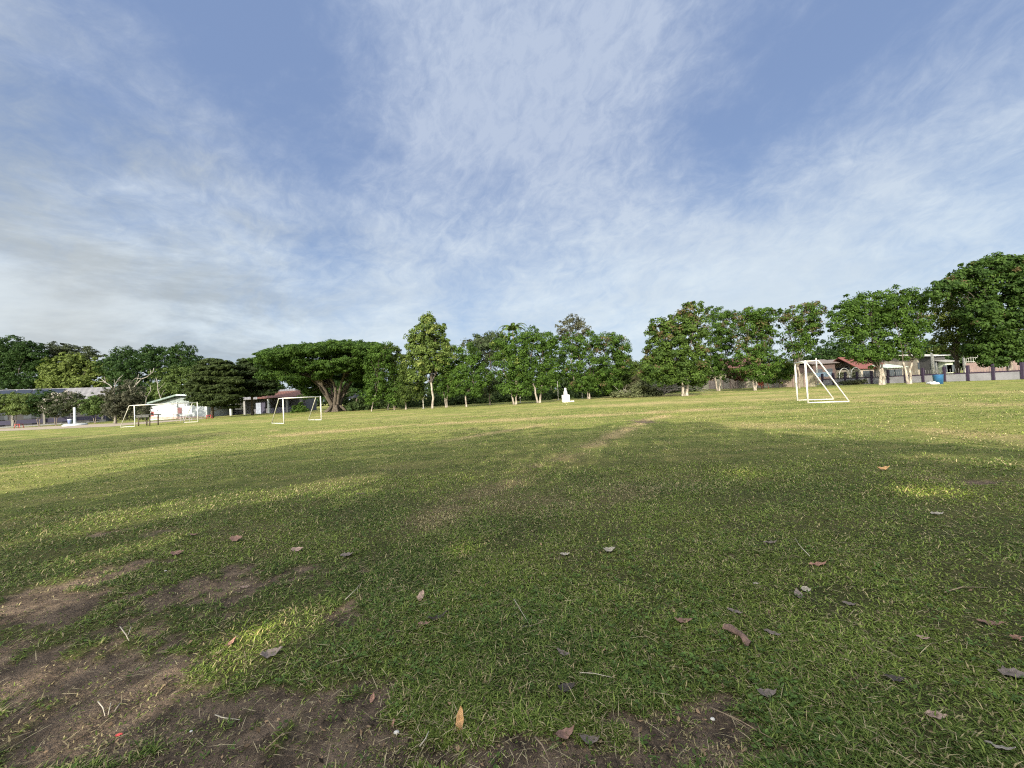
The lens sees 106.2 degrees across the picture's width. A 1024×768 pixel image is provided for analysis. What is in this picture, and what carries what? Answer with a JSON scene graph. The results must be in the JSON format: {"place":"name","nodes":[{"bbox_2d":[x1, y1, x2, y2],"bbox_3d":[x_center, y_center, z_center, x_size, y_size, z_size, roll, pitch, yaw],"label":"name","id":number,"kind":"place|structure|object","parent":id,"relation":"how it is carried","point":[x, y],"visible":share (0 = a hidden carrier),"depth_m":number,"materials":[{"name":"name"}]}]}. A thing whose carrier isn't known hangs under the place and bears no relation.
{"place":"outdoors","nodes":[
{"label":"outdoors","id":0,"kind":"place"},
{"bbox_2d":[0,387,117,427],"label":"long building","id":1,"kind":"structure","parent":0,"point":[6,421],"depth_m":75.95,"materials":[{"name":"grey paint"}]},
{"bbox_2d":[23,414,39,418],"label":"window","id":2,"kind":"structure","parent":1,"relation":"in","point":[28,416],"depth_m":74.24,"materials":[{"name":"grey glass"}]},
{"bbox_2d":[0,418,203,430],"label":"path","id":3,"kind":"structure","parent":0,"point":[62,427],"depth_m":54.40,"materials":[{"name":"concrete"}]},
{"bbox_2d":[0,369,1023,767],"bbox_3d":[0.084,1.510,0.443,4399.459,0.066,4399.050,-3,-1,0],"label":"ground","id":4,"kind":"structure","parent":0,"point":[44,615],"depth_m":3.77,"materials":[{"name":"plant"}]},
{"bbox_2d":[0,391,41,427],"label":"clipped tree","id":5,"kind":"object","parent":4,"relation":"on","point":[11,402],"visible":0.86,"depth_m":64.85,"materials":[{"name":"green plant"}]},
{"bbox_2d":[0,335,53,389],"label":"background tree","id":6,"kind":"object","parent":4,"relation":"on","point":[18,357],"visible":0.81,"depth_m":96.39,"materials":[{"name":"green plant"}]},
{"bbox_2d":[21,389,55,426],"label":"clipped tree","id":7,"kind":"object","parent":4,"relation":"on","point":[37,399],"visible":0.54,"depth_m":65.47,"materials":[{"name":"green plant"}]},
{"bbox_2d":[34,390,85,425],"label":"clipped tree","id":8,"kind":"object","parent":4,"relation":"on","point":[64,401],"visible":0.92,"depth_m":65.35,"materials":[{"name":"green plant"}]},
{"bbox_2d":[37,341,105,363],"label":"background tree","id":9,"kind":"object","parent":4,"relation":"on","point":[54,349],"visible":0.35,"depth_m":103.19,"materials":[{"name":"green plant"}]},
{"bbox_2d":[34,352,115,388],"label":"background tree","id":10,"kind":"object","parent":4,"relation":"on","point":[63,373],"visible":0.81,"depth_m":90.41,"materials":[{"name":"green plant"}]},
{"bbox_2d":[62,407,87,425],"bbox_3d":[-67.957,5.059,59.751,2.700,2.880,2.700,-3,-1,0],"label":"white post","id":11,"kind":"object","parent":4,"relation":"on","point":[74,417],"visible":0.95,"depth_m":59.62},
{"bbox_2d":[74,392,110,423],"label":"clipped tree","id":12,"kind":"object","parent":4,"relation":"on","point":[92,405],"visible":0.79,"depth_m":65.08,"materials":[{"name":"green plant"}]},
{"bbox_2d":[105,345,138,364],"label":"background tree","id":13,"kind":"object","parent":4,"relation":"on","point":[127,352],"visible":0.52,"depth_m":99.34,"materials":[{"name":"green plant"}]},
{"bbox_2d":[97,369,153,423],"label":"bare branched tree","id":14,"kind":"object","parent":4,"relation":"on","point":[125,399],"visible":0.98,"depth_m":56.44,"materials":[{"name":"green plant"}]},
{"bbox_2d":[92,353,161,409],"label":"background tree","id":15,"kind":"object","parent":4,"relation":"on","point":[130,369],"visible":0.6,"depth_m":88.64,"materials":[{"name":"green plant"}]},
{"bbox_2d":[135,414,161,425],"bbox_3d":[-39.244,3.897,41.519,2.900,1.206,1.100,-4,-1,25],"label":"outdoor table","id":16,"kind":"object","parent":4,"relation":"on","point":[146,416],"visible":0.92,"depth_m":41.30,"materials":[{"name":"grey concrete"}]},
{"bbox_2d":[132,344,170,395],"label":"background tree","id":17,"kind":"object","parent":4,"relation":"on","point":[146,349],"visible":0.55,"depth_m":97.35,"materials":[{"name":"green plant"}]},
{"bbox_2d":[120,402,197,426],"bbox_3d":[-38.915,3.372,42.564,1.708,2.345,6.299,-4,-1,43],"label":"football goal","id":18,"kind":"object","parent":4,"relation":"on","point":[159,404],"visible":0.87,"depth_m":41.69,"materials":[{"name":"white paint"}]},
{"bbox_2d":[145,365,197,399],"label":"background tree","id":19,"kind":"object","parent":4,"relation":"on","point":[172,381],"visible":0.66,"depth_m":80.36,"materials":[{"name":"green plant"}]},
{"bbox_2d":[159,341,203,375],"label":"background tree","id":20,"kind":"object","parent":4,"relation":"on","point":[181,358],"visible":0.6,"depth_m":94.71,"materials":[{"name":"green plant"}]},
{"bbox_2d":[180,406,191,422],"bbox_3d":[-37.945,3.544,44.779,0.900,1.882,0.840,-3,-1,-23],"label":"plastic chair","id":21,"kind":"object","parent":4,"relation":"on","point":[185,410],"visible":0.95,"depth_m":45.10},
{"bbox_2d":[147,394,228,419],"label":"white building","id":22,"kind":"structure","parent":4,"relation":"on","point":[165,410],"depth_m":66.00,"materials":[{"name":"paint"}]},
{"bbox_2d":[181,358,248,417],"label":"tiered tree","id":23,"kind":"object","parent":4,"relation":"on","point":[213,382],"visible":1,"depth_m":56.75,"materials":[{"name":"green plant"}]},
{"bbox_2d":[230,535,241,540],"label":"fallen leaf","id":24,"kind":"object","parent":4,"relation":"on","point":[235,538],"visible":1,"depth_m":4.30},
{"bbox_2d":[232,358,280,414],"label":"tiered tree","id":25,"kind":"object","parent":4,"relation":"on","point":[254,387],"visible":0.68,"depth_m":61.06,"materials":[{"name":"green plant"}]},
{"bbox_2d":[230,362,283,389],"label":"background tree","id":26,"kind":"object","parent":4,"relation":"on","point":[280,386],"visible":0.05,"depth_m":80.68,"materials":[{"name":"green plant"}]},
{"bbox_2d":[260,646,282,657],"bbox_3d":[-1.452,1.615,2.315,0.088,0.032,0.090,-4,-1,16],"label":"fallen leaf","id":27,"kind":"object","parent":4,"relation":"on","point":[267,654],"visible":1,"depth_m":2.32,"materials":[{"name":"plant"}]},
{"bbox_2d":[228,389,316,414],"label":"rust roofed building","id":28,"kind":"structure","parent":4,"relation":"on","point":[265,404],"depth_m":72.88,"materials":[{"name":"white paint"}]},
{"bbox_2d":[261,401,265,413],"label":"door","id":29,"kind":"structure","parent":28,"relation":"in","point":[263,404],"depth_m":70.43,"materials":[{"name":"white paint"}]},
{"bbox_2d":[272,396,321,423],"bbox_3d":[-17.541,2.111,31.305,2.342,2.045,2.958,-4,-1,38],"label":"football goal","id":30,"kind":"object","parent":4,"relation":"on","point":[296,397],"visible":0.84,"depth_m":30.44,"materials":[{"name":"white paint"}]},
{"bbox_2d":[289,402,309,412],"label":"shrub","id":31,"kind":"object","parent":4,"relation":"on","point":[298,408],"visible":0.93,"depth_m":62.88,"materials":[{"name":"green plant"}]},
{"bbox_2d":[247,339,399,411],"bbox_3d":[-28.133,-1.380,56.566,25.900,11.483,19.570,-3,-1,0],"label":"rain tree","id":32,"kind":"object","parent":4,"relation":"on","point":[295,366],"visible":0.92,"depth_m":51.37,"materials":[{"name":"green plant"}]},
{"bbox_2d":[316,374,365,400],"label":"background tree","id":33,"kind":"object","parent":4,"relation":"on","point":[355,390],"visible":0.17,"depth_m":87.19,"materials":[{"name":"green plant"}]},
{"bbox_2d":[359,341,393,411],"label":"tree","id":34,"kind":"object","parent":4,"relation":"on","point":[371,394],"visible":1,"depth_m":47.06,"materials":[{"name":"green plant"}]},
{"bbox_2d":[375,342,407,409],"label":"tree","id":35,"kind":"object","parent":4,"relation":"on","point":[396,349],"visible":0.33,"depth_m":49.19,"materials":[{"name":"green plant"}]},
{"bbox_2d":[384,363,404,409],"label":"tree","id":36,"kind":"object","parent":4,"relation":"on","point":[392,381],"visible":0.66,"depth_m":47.87,"materials":[{"name":"green plant"}]},
{"bbox_2d":[392,352,425,409],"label":"tree","id":37,"kind":"object","parent":4,"relation":"on","point":[405,390],"visible":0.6,"depth_m":46.66,"materials":[{"name":"green plant"}]},
{"bbox_2d":[417,590,423,600],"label":"fallen leaf","id":38,"kind":"object","parent":4,"relation":"on","point":[420,594],"visible":0.99,"depth_m":2.87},
{"bbox_2d":[403,311,456,408],"bbox_3d":[-9.595,-2.820,45.796,6.408,11.620,3.996,-3,-1,0],"label":"tall tree","id":39,"kind":"object","parent":4,"relation":"on","point":[430,338],"visible":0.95,"depth_m":45.16,"materials":[{"name":"green plant"}]},
{"bbox_2d":[427,610,447,619],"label":"fallen leaf","id":40,"kind":"object","parent":4,"relation":"on","point":[435,617],"visible":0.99,"depth_m":2.59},
{"bbox_2d":[427,344,466,407],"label":"tree","id":41,"kind":"object","parent":4,"relation":"on","point":[443,381],"visible":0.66,"depth_m":46.20,"materials":[{"name":"green plant"}]},
{"bbox_2d":[455,705,463,729],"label":"fallen leaf","id":42,"kind":"object","parent":4,"relation":"on","point":[460,719],"visible":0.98,"depth_m":1.74,"materials":[{"name":"plant"}]},
{"bbox_2d":[449,342,493,406],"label":"tree","id":43,"kind":"object","parent":4,"relation":"on","point":[466,371],"visible":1,"depth_m":43.87,"materials":[{"name":"green plant"}]},
{"bbox_2d":[457,334,505,383],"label":"background tree","id":44,"kind":"object","parent":4,"relation":"on","point":[469,340],"visible":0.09,"depth_m":65.12,"materials":[{"name":"green plant"}]},
{"bbox_2d":[465,330,509,404],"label":"tree","id":45,"kind":"object","parent":4,"relation":"on","point":[483,346],"visible":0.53,"depth_m":46.38,"materials":[{"name":"green plant"}]},
{"bbox_2d":[487,330,535,404],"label":"tree","id":46,"kind":"object","parent":4,"relation":"on","point":[511,361],"visible":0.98,"depth_m":43.04,"materials":[{"name":"green plant"}]},
{"bbox_2d":[0,435,1023,767],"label":"clover","id":47,"kind":"object","parent":4,"relation":"on","point":[722,667],"visible":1,"depth_m":2.19,"materials":[{"name":"green plant"}]},
{"bbox_2d":[0,429,1023,767],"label":"dry clippings","id":48,"kind":"object","parent":4,"relation":"on","point":[526,653],"visible":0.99,"depth_m":2.03,"materials":[{"name":"plant"}]},
{"bbox_2d":[497,322,526,383],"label":"coconut palm","id":49,"kind":"object","parent":4,"relation":"on","point":[512,327],"visible":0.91,"depth_m":67.81,"materials":[{"name":"green plant"}]},
{"bbox_2d":[2,455,1023,767],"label":"leaf litter","id":50,"kind":"object","parent":4,"relation":"on","point":[450,703],"visible":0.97,"depth_m":1.77,"materials":[{"name":"plant"}]},
{"bbox_2d":[342,382,703,410],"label":"undergrowth","id":51,"kind":"object","parent":4,"relation":"on","point":[349,405],"visible":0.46,"depth_m":55.91,"materials":[{"name":"green plant"}]},
{"bbox_2d":[517,325,560,402],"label":"tree","id":52,"kind":"object","parent":4,"relation":"on","point":[546,366],"visible":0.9,"depth_m":43.81,"materials":[{"name":"green plant"}]},
{"bbox_2d":[112,349,974,416],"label":"distant woods","id":53,"kind":"object","parent":4,"relation":"on","point":[426,385],"visible":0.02,"depth_m":138.59,"materials":[{"name":"green plant"}]},
{"bbox_2d":[541,338,569,391],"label":"background tree","id":54,"kind":"object","parent":4,"relation":"on","point":[559,381],"visible":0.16,"depth_m":71.45,"materials":[{"name":"green plant"}]},
{"bbox_2d":[555,725,573,738],"bbox_3d":[0.227,1.494,1.651,0.091,0.036,0.041,-3,9,-20],"label":"fallen leaf","id":55,"kind":"object","parent":4,"relation":"on","point":[563,734],"visible":1,"depth_m":1.65,"materials":[{"name":"plant"}]},
{"bbox_2d":[558,682,574,691],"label":"fallen leaf","id":56,"kind":"object","parent":4,"relation":"on","point":[566,687],"visible":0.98,"depth_m":1.91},
{"bbox_2d":[562,388,573,401],"bbox_3d":[6.083,1.183,41.704,1.285,1.560,0.760,-3,-1,-6],"label":"monument","id":57,"kind":"object","parent":4,"relation":"on","point":[565,397],"visible":0.97,"depth_m":41.31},
{"bbox_2d":[555,313,591,379],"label":"airy tree","id":58,"kind":"object","parent":4,"relation":"on","point":[579,323],"visible":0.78,"depth_m":66.00,"materials":[{"name":"green plant"}]},
{"bbox_2d":[580,734,599,744],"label":"fallen leaf","id":59,"kind":"object","parent":4,"relation":"on","point":[583,736],"visible":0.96,"depth_m":1.63,"materials":[{"name":"plant"}]},
{"bbox_2d":[553,330,634,398],"bbox_3d":[10.403,-2.463,48.648,10.471,8.790,5.581,-3,-1,0],"label":"tree","id":60,"kind":"object","parent":4,"relation":"on","point":[599,376],"visible":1,"depth_m":47.79,"materials":[{"name":"green plant"}]},
{"bbox_2d":[616,374,639,391],"bbox_3d":[15.164,0.266,49.526,3.743,2.996,1.944,-3,-1,-8],"label":"bush","id":61,"kind":"object","parent":4,"relation":"on","point":[634,379],"visible":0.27,"depth_m":49.41,"materials":[{"name":"green plant"}]},
{"bbox_2d":[617,360,651,389],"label":"bushy tree","id":62,"kind":"object","parent":4,"relation":"on","point":[633,373],"visible":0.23,"depth_m":55.53,"materials":[{"name":"green plant"}]},
{"bbox_2d":[609,377,711,397],"bbox_3d":[17.709,0.357,45.253,12.604,2.682,3.111,-3,-1,-3],"label":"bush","id":63,"kind":"object","parent":4,"relation":"on","point":[640,387],"visible":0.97,"depth_m":44.62,"materials":[{"name":"green plant"}]},
{"bbox_2d":[636,301,713,395],"bbox_3d":[17.157,-3.704,40.209,8.198,10.186,4.454,-3,-1,0],"label":"tree","id":64,"kind":"object","parent":4,"relation":"on","point":[677,365],"visible":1,"depth_m":39.85,"materials":[{"name":"green plant"}]},
{"bbox_2d":[674,617,691,622],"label":"fallen leaf","id":65,"kind":"object","parent":4,"relation":"on","point":[680,620],"visible":0.99,"depth_m":2.36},
{"bbox_2d":[699,305,739,390],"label":"tree","id":66,"kind":"object","parent":4,"relation":"on","point":[721,331],"visible":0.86,"depth_m":51.40,"materials":[{"name":"green plant"}]},
{"bbox_2d":[725,367,744,388],"bbox_3d":[34.398,-1.134,58.095,4.789,3.783,2.722,-3,-1,0],"label":"weathered bush","id":67,"kind":"object","parent":4,"relation":"on","point":[736,379],"visible":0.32,"depth_m":57.96,"materials":[{"name":"green plant"}]},
{"bbox_2d":[722,624,751,645],"bbox_3d":[1.295,1.431,2.207,0.081,0.030,0.155,-12,8,-31],"label":"bark piece","id":68,"kind":"object","parent":4,"relation":"on","point":[734,630],"visible":0.99,"depth_m":2.21,"materials":[{"name":"wood"}]},
{"bbox_2d":[710,707,774,740],"bbox_3d":[0.989,1.463,1.663,0.010,0.012,0.251,-2,-2,-43],"label":"twig","id":69,"kind":"object","parent":4,"relation":"on","point":[739,720],"visible":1,"depth_m":1.67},
{"bbox_2d":[697,372,816,389],"bbox_3d":[35.074,-0.300,57.700,0.150,1.900,21.586,-3,-1,-12],"label":"panel fence","id":70,"kind":"object","parent":4,"relation":"on","point":[811,378],"visible":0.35,"depth_m":54.15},
{"bbox_2d":[729,306,785,390],"bbox_3d":[29.007,-4.223,46.031,6.366,10.125,4.709,-3,-1,0],"label":"tree","id":71,"kind":"object","parent":4,"relation":"on","point":[758,324],"visible":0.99,"depth_m":45.13,"materials":[{"name":"green plant"}]},
{"bbox_2d":[757,688,776,697],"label":"fallen leaf","id":72,"kind":"object","parent":4,"relation":"on","point":[767,691],"visible":1,"depth_m":1.80,"materials":[{"name":"plant"}]},
{"bbox_2d":[763,629,781,634],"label":"fallen leaf","id":73,"kind":"object","parent":4,"relation":"on","point":[771,632],"visible":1,"depth_m":2.23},
{"bbox_2d":[764,355,796,387],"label":"tree","id":74,"kind":"object","parent":4,"relation":"on","point":[787,370],"visible":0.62,"depth_m":49.41,"materials":[{"name":"green plant"}]},
{"bbox_2d":[766,300,827,388],"bbox_3d":[33.091,-4.458,44.276,6.886,10.066,3.651,-3,-1,-13],"label":"tree","id":75,"kind":"object","parent":4,"relation":"on","point":[798,327],"visible":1,"depth_m":43.81,"materials":[{"name":"green plant"}]},
{"bbox_2d":[794,588,802,598],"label":"fallen leaf","id":76,"kind":"object","parent":4,"relation":"on","point":[797,591],"visible":1,"depth_m":2.60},
{"bbox_2d":[794,360,848,402],"bbox_3d":[16.981,-0.148,21.217,1.763,2.315,2.884,-4,-1,27],"label":"football goal","id":77,"kind":"object","parent":4,"relation":"on","point":[806,381],"visible":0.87,"depth_m":20.35,"materials":[{"name":"white paint"}]},
{"bbox_2d":[816,372,831,376],"bbox_3d":[42.906,-0.768,52.987,2.545,1.778,0.110,-3,-1,0],"label":"banner","id":78,"kind":"object","parent":4,"relation":"on","point":[825,374],"visible":0.5,"depth_m":53.00,"materials":[{"name":"white fabric"}]},
{"bbox_2d":[806,339,857,359],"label":"background tree","id":79,"kind":"object","parent":4,"relation":"on","point":[824,353],"visible":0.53,"depth_m":84.10,"materials":[{"name":"green plant"}]},
{"bbox_2d":[830,360,849,369],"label":"cream house","id":80,"kind":"structure","parent":4,"relation":"on","point":[839,366],"depth_m":67.01,"materials":[{"name":"beige concrete"}]},
{"bbox_2d":[836,367,861,378],"bbox_3d":[50.987,-1.312,58.302,3.450,2.298,1.178,-3,-1,0],"label":"arched frame","id":81,"kind":"object","parent":4,"relation":"on","point":[852,375],"visible":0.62,"depth_m":58.07,"materials":[{"name":"white metal"}]},
{"bbox_2d":[837,378,867,384],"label":"shrub","id":82,"kind":"object","parent":4,"relation":"on","point":[853,382],"visible":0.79,"depth_m":46.77,"materials":[{"name":"green plant"}]},
{"bbox_2d":[833,357,882,377],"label":"red roofed house","id":83,"kind":"structure","parent":4,"relation":"on","point":[864,370],"depth_m":62.74,"materials":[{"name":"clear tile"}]},
{"bbox_2d":[824,290,903,384],"bbox_3d":[36.998,-4.848,40.544,7.940,10.268,3.924,-3,-1,0],"label":"tree","id":84,"kind":"object","parent":4,"relation":"on","point":[875,354],"visible":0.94,"depth_m":39.95,"materials":[{"name":"green plant"}]},
{"bbox_2d":[854,364,906,377],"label":"white house","id":85,"kind":"structure","parent":4,"relation":"on","point":[891,368],"depth_m":59.99,"materials":[{"name":"paint"}]},
{"bbox_2d":[894,369,901,375],"bbox_3d":[60.207,-1.757,59.950,1.200,1.100,0.060,-3,-1,0],"label":"window","id":86,"kind":"structure","parent":85,"relation":"in","point":[899,371],"depth_m":59.92,"materials":[{"name":"grey glass"}]},
{"bbox_2d":[885,674,904,681],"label":"fallen leaf","id":87,"kind":"object","parent":4,"relation":"on","point":[894,677],"visible":0.99,"depth_m":1.83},
{"bbox_2d":[873,284,936,383],"bbox_3d":[40.279,-5.133,39.293,5.464,10.429,3.539,-3,-1,0],"label":"tree","id":88,"kind":"object","parent":4,"relation":"on","point":[912,322],"visible":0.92,"depth_m":38.91,"materials":[{"name":"green plant"}]},
{"bbox_2d":[881,354,937,374],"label":"pale house","id":89,"kind":"structure","parent":4,"relation":"on","point":[915,366],"depth_m":61.38,"materials":[{"name":"paint"}]},
{"bbox_2d":[821,362,1023,384],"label":"boundary wall","id":90,"kind":"structure","parent":4,"relation":"on","point":[992,374],"depth_m":39.76,"materials":[{"name":"grey paint"}]},
{"bbox_2d":[897,337,953,362],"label":"background tree","id":91,"kind":"object","parent":4,"relation":"on","point":[933,346],"visible":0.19,"depth_m":79.06,"materials":[{"name":"green plant"}]},
{"bbox_2d":[908,355,946,375],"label":"open shed","id":92,"kind":"structure","parent":4,"relation":"on","point":[925,363],"depth_m":58.67,"materials":[{"name":"grey concrete"}]},
{"bbox_2d":[930,350,934,373],"bbox_3d":[51.433,-2.284,46.997,0.640,3.724,0.640,-3,-1,0],"label":"utility pole","id":93,"kind":"object","parent":4,"relation":"on","point":[932,363],"visible":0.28,"depth_m":46.91,"materials":[{"name":"concrete"}]},
{"bbox_2d":[925,710,946,719],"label":"fallen leaf","id":94,"kind":"object","parent":4,"relation":"on","point":[940,715],"visible":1,"depth_m":1.62,"materials":[{"name":"plant"}]},
{"bbox_2d":[932,374,943,383],"bbox_3d":[38.933,-0.424,35.128,0.763,0.850,0.752,-3,-1,0],"label":"blue bin","id":95,"kind":"object","parent":4,"relation":"on","point":[939,378],"visible":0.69,"depth_m":34.88,"materials":[{"name":"plastic"}]},
{"bbox_2d":[934,359,954,374],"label":"green walled shed","id":96,"kind":"structure","parent":4,"relation":"on","point":[949,366],"depth_m":57.00,"materials":[{"name":"paint"}]},
{"bbox_2d":[947,365,954,371],"bbox_3d":[65.040,-2.306,56.955,1.200,1.100,0.060,-3,-1,0],"label":"window","id":97,"kind":"structure","parent":96,"relation":"in","point":[950,368],"depth_m":56.92,"materials":[{"name":"black glass"}]},
{"bbox_2d":[925,296,977,372],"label":"tree","id":98,"kind":"object","parent":4,"relation":"on","point":[946,337],"visible":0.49,"depth_m":41.08,"materials":[{"name":"green plant"}]},
{"bbox_2d":[944,586,987,592],"bbox_3d":[3.005,1.361,2.558,0.333,0.015,0.030,-3,-1,-7],"label":"twig","id":99,"kind":"object","parent":4,"relation":"on","point":[962,586],"visible":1,"depth_m":2.56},
{"bbox_2d":[922,251,1023,370],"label":"tree","id":100,"kind":"object","parent":4,"relation":"on","point":[998,336],"visible":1,"depth_m":36.80,"materials":[{"name":"green plant"}]},
{"bbox_2d":[976,619,1003,624],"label":"fallen leaf","id":101,"kind":"object","parent":4,"relation":"on","point":[992,622],"visible":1,"depth_m":2.23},
{"bbox_2d":[958,340,1021,362],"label":"background tree","id":102,"kind":"object","parent":4,"relation":"on","point":[970,359],"visible":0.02,"depth_m":75.73,"materials":[{"name":"green plant"}]},
{"bbox_2d":[984,740,1015,749],"bbox_3d":[1.883,1.394,1.484,0.018,0.024,0.084,-2,-16,-40],"label":"fallen leaf","id":103,"kind":"object","parent":4,"relation":"on","point":[1000,746],"visible":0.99,"depth_m":1.48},
{"bbox_2d":[997,665,1023,677],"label":"fallen leaf","id":104,"kind":"object","parent":4,"relation":"on","point":[1003,670],"visible":1,"depth_m":1.84,"materials":[{"name":"plant"}]},
{"bbox_2d":[1009,634,1023,640],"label":"fallen leaf","id":105,"kind":"object","parent":4,"relation":"on","point":[1015,637],"visible":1,"depth_m":2.09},
{"bbox_2d":[0,0,1023,399],"label":"sky","id":106,"kind":"structure","parent":0,"point":[231,180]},
{"bbox_2d":[791,359,839,382],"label":"brown house","id":107,"kind":"structure","parent":0,"point":[829,365],"depth_m":66.02,"materials":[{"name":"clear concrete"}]},
{"bbox_2d":[962,355,1019,373],"bbox_3d":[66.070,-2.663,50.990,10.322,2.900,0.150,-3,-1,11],"label":"house","id":108,"kind":"structure","parent":0,"point":[974,367],"depth_m":51.55,"materials":[{"name":"paint"}]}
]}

